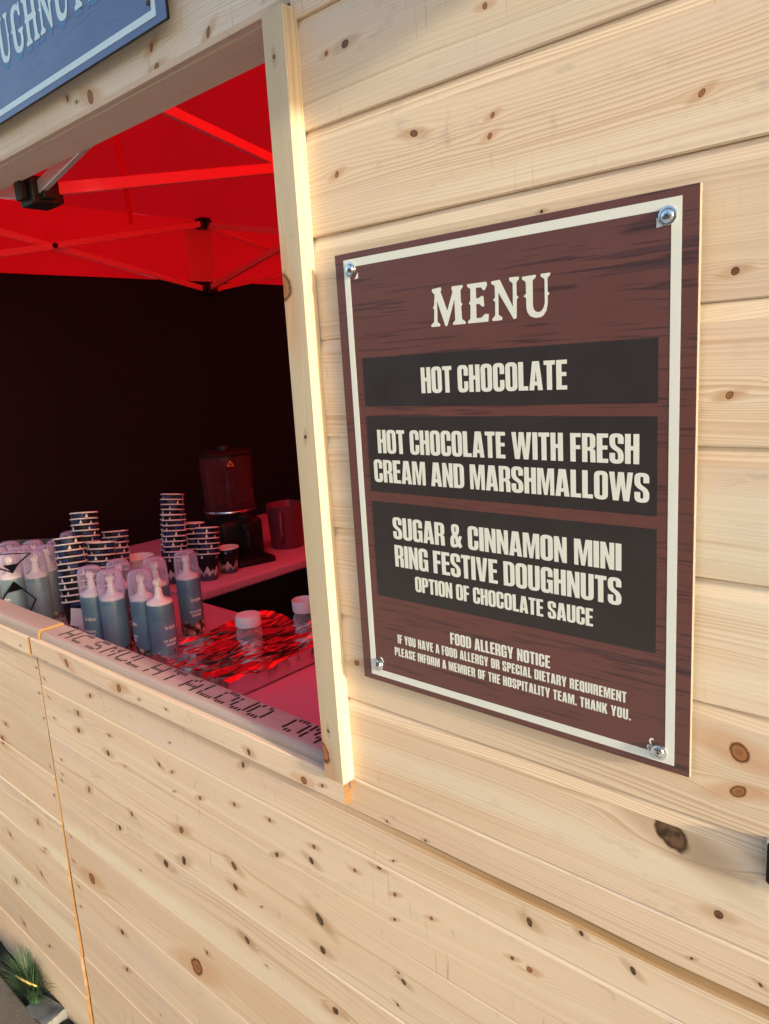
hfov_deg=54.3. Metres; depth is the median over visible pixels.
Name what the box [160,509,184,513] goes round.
paper cup
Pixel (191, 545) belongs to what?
paper cup
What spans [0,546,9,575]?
cream can
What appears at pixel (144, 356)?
pop up canopy
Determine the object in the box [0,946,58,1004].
grass tuft
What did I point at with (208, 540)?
paper cup
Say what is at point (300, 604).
sauce jar
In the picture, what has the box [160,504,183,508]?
paper cup
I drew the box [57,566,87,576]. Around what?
paper cup
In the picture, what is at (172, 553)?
paper cup
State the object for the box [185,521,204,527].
paper cup
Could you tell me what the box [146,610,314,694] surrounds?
foil tray
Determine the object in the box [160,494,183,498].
paper cup
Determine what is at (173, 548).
paper cup
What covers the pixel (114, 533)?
paper cup
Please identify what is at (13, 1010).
path
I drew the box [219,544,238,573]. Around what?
paper cup
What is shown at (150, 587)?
cream can
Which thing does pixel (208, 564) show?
paper cup
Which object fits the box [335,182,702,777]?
menu sign
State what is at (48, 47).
shop sign
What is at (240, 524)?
drinks machine
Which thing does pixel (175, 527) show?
paper cup
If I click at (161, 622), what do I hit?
cream can
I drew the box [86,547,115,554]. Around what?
paper cup
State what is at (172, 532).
paper cup
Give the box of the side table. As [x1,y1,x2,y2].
[129,513,306,600]
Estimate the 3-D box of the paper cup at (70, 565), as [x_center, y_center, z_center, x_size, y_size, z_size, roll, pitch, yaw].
[-0.898,0.191,2.169,0.085,0.093,0.085,-8,0,-14]
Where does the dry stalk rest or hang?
on the grass tuft
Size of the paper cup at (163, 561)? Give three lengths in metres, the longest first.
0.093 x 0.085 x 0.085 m
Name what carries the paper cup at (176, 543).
on the paper cup at (173, 548)
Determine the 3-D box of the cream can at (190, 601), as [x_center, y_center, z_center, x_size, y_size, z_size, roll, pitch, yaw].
[-0.540,0.221,2.075,0.066,0.238,0.066,-12,14,-37]
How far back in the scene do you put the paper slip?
2.11 m
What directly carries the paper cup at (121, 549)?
on the paper cup at (122, 555)
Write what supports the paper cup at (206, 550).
on the paper cup at (208, 564)
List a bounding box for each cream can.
[0,540,20,567]
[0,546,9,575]
[0,550,28,609]
[10,545,33,585]
[22,539,44,567]
[22,549,55,619]
[34,543,64,620]
[47,539,56,564]
[77,564,105,639]
[96,567,132,650]
[106,558,134,645]
[127,567,154,655]
[142,556,170,596]
[146,577,178,653]
[174,549,205,635]
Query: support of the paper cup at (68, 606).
on the serving counter
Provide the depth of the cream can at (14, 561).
2.31 m
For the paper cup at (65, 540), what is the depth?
2.13 m
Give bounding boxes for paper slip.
[71,608,82,625]
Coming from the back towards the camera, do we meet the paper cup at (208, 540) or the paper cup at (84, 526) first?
the paper cup at (208, 540)
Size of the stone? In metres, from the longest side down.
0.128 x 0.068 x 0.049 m
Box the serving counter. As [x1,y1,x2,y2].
[51,560,320,724]
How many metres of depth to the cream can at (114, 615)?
1.90 m
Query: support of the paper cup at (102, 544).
on the paper cup at (94, 551)
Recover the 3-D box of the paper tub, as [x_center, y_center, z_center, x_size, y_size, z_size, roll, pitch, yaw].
[-0.840,0.206,2.569,0.112,0.112,0.112,6,15,41]
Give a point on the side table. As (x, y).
(287, 561)
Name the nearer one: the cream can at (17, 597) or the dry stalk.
the dry stalk
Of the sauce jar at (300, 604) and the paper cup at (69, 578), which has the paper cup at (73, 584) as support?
the paper cup at (69, 578)
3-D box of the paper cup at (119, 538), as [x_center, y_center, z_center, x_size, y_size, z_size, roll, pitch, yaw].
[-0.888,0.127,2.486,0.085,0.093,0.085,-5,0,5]
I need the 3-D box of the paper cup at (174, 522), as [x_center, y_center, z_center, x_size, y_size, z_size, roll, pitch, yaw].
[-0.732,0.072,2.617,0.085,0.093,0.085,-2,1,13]
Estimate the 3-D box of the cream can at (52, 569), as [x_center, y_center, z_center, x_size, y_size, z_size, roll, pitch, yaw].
[-1.000,0.213,2.247,0.066,0.238,0.066,-1,12,14]
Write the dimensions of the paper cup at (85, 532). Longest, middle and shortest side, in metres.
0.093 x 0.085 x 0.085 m
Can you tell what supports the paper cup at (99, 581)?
on the paper cup at (102, 586)
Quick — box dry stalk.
[15,975,36,986]
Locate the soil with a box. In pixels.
[0,941,73,1023]
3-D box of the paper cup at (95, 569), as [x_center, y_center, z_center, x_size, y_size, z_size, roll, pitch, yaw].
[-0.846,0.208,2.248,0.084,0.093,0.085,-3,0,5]
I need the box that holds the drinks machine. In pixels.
[196,445,275,567]
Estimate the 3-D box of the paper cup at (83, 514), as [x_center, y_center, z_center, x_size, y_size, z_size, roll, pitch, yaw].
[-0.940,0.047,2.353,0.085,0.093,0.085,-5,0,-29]
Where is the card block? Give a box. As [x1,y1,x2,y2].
[78,624,84,631]
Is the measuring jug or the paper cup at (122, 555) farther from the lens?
the measuring jug
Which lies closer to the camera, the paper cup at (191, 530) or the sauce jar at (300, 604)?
the sauce jar at (300, 604)
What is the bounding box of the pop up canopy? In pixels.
[0,63,310,620]
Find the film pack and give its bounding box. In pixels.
[0,553,66,624]
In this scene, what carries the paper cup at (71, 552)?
on the paper cup at (73, 558)
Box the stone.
[26,995,68,1023]
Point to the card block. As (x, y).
(80, 628)
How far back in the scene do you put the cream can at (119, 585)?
2.00 m
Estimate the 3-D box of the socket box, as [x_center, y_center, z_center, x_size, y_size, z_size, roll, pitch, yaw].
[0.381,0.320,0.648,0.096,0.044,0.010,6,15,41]
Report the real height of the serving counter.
1.060 m
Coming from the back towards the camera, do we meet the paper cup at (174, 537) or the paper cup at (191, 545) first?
the paper cup at (191, 545)
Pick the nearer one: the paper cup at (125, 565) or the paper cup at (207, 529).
the paper cup at (125, 565)
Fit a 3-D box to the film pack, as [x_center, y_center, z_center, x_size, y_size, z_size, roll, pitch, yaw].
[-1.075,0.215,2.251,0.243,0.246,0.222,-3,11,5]
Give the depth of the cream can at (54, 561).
2.29 m
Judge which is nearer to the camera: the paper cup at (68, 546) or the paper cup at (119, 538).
the paper cup at (68, 546)
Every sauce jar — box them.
[235,610,262,637]
[292,595,310,620]
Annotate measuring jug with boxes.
[265,499,303,549]
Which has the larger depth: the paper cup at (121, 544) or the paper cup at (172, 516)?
the paper cup at (172, 516)
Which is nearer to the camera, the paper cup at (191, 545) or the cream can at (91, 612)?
the cream can at (91, 612)
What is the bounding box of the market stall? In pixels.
[0,0,768,1023]
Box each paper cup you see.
[53,535,83,544]
[54,541,84,550]
[54,548,84,557]
[55,554,85,563]
[56,560,86,569]
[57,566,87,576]
[58,573,86,582]
[58,579,87,588]
[59,585,87,595]
[60,593,79,601]
[61,600,80,629]
[69,511,97,518]
[70,517,97,524]
[70,523,98,530]
[71,529,98,535]
[83,534,99,540]
[84,540,100,546]
[86,541,115,548]
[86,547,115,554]
[86,553,115,560]
[87,560,114,566]
[88,565,116,572]
[93,571,115,578]
[94,577,115,584]
[96,585,106,590]
[101,530,127,536]
[102,535,128,541]
[114,540,128,546]
[115,546,129,552]
[115,551,129,557]
[115,557,130,563]
[116,562,130,568]
[121,568,131,581]
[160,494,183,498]
[160,499,183,503]
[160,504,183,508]
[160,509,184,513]
[160,549,166,574]
[161,514,185,519]
[161,519,186,524]
[162,524,186,529]
[162,529,186,535]
[162,534,186,540]
[162,540,187,545]
[163,545,187,550]
[163,550,187,556]
[163,556,182,582]
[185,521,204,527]
[186,528,195,532]
[186,533,195,537]
[186,538,195,543]
[187,543,196,548]
[187,548,198,572]
[195,526,218,532]
[195,531,218,537]
[195,537,219,542]
[196,542,219,548]
[196,547,219,553]
[196,552,219,579]
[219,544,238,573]
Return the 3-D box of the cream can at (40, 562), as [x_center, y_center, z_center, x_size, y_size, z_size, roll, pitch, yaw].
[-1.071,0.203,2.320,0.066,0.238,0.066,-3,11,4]
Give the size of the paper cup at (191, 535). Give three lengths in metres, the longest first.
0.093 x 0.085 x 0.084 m
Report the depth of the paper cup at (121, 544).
2.46 m
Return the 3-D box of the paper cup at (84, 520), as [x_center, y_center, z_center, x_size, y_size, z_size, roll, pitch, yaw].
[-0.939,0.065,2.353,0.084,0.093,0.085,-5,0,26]
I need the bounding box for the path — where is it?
[0,976,39,1023]
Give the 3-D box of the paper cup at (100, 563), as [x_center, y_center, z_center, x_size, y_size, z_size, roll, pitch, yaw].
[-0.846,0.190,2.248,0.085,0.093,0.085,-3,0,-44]
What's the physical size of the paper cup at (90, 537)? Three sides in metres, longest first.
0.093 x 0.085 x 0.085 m
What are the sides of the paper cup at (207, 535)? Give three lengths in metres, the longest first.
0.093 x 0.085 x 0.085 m
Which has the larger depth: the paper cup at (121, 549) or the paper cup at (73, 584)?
the paper cup at (121, 549)
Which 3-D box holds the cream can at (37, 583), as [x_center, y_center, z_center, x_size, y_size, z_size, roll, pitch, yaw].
[-1.005,0.226,2.181,0.066,0.238,0.066,0,12,19]
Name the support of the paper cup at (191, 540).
on the paper cup at (191, 545)
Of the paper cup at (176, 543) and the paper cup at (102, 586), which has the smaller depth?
the paper cup at (102, 586)
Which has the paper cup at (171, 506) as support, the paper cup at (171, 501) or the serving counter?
the paper cup at (171, 501)
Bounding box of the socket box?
[765,837,768,883]
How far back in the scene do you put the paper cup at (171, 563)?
2.59 m
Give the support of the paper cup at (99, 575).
on the paper cup at (99, 581)
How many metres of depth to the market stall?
0.90 m
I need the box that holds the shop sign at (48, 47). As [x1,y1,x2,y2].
[0,0,169,124]
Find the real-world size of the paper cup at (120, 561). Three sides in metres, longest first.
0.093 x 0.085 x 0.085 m
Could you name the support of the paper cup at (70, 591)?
on the paper cup at (72, 597)
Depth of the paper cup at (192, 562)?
2.70 m
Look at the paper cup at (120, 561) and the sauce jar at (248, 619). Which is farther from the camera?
the paper cup at (120, 561)
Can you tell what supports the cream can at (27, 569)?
in the film pack
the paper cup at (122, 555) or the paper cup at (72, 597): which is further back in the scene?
the paper cup at (122, 555)
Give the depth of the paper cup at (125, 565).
2.46 m
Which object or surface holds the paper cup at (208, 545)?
on the paper cup at (206, 550)
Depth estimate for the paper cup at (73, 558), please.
2.14 m
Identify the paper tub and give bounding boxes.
[129,552,153,590]
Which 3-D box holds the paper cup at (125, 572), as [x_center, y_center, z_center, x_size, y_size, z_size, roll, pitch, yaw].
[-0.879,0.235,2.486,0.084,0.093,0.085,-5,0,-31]
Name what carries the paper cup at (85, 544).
on the paper cup
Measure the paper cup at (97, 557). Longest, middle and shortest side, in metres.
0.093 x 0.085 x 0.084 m
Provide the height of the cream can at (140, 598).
0.238 m
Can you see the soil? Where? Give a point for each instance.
(4, 954)
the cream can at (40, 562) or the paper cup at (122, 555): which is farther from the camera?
the paper cup at (122, 555)

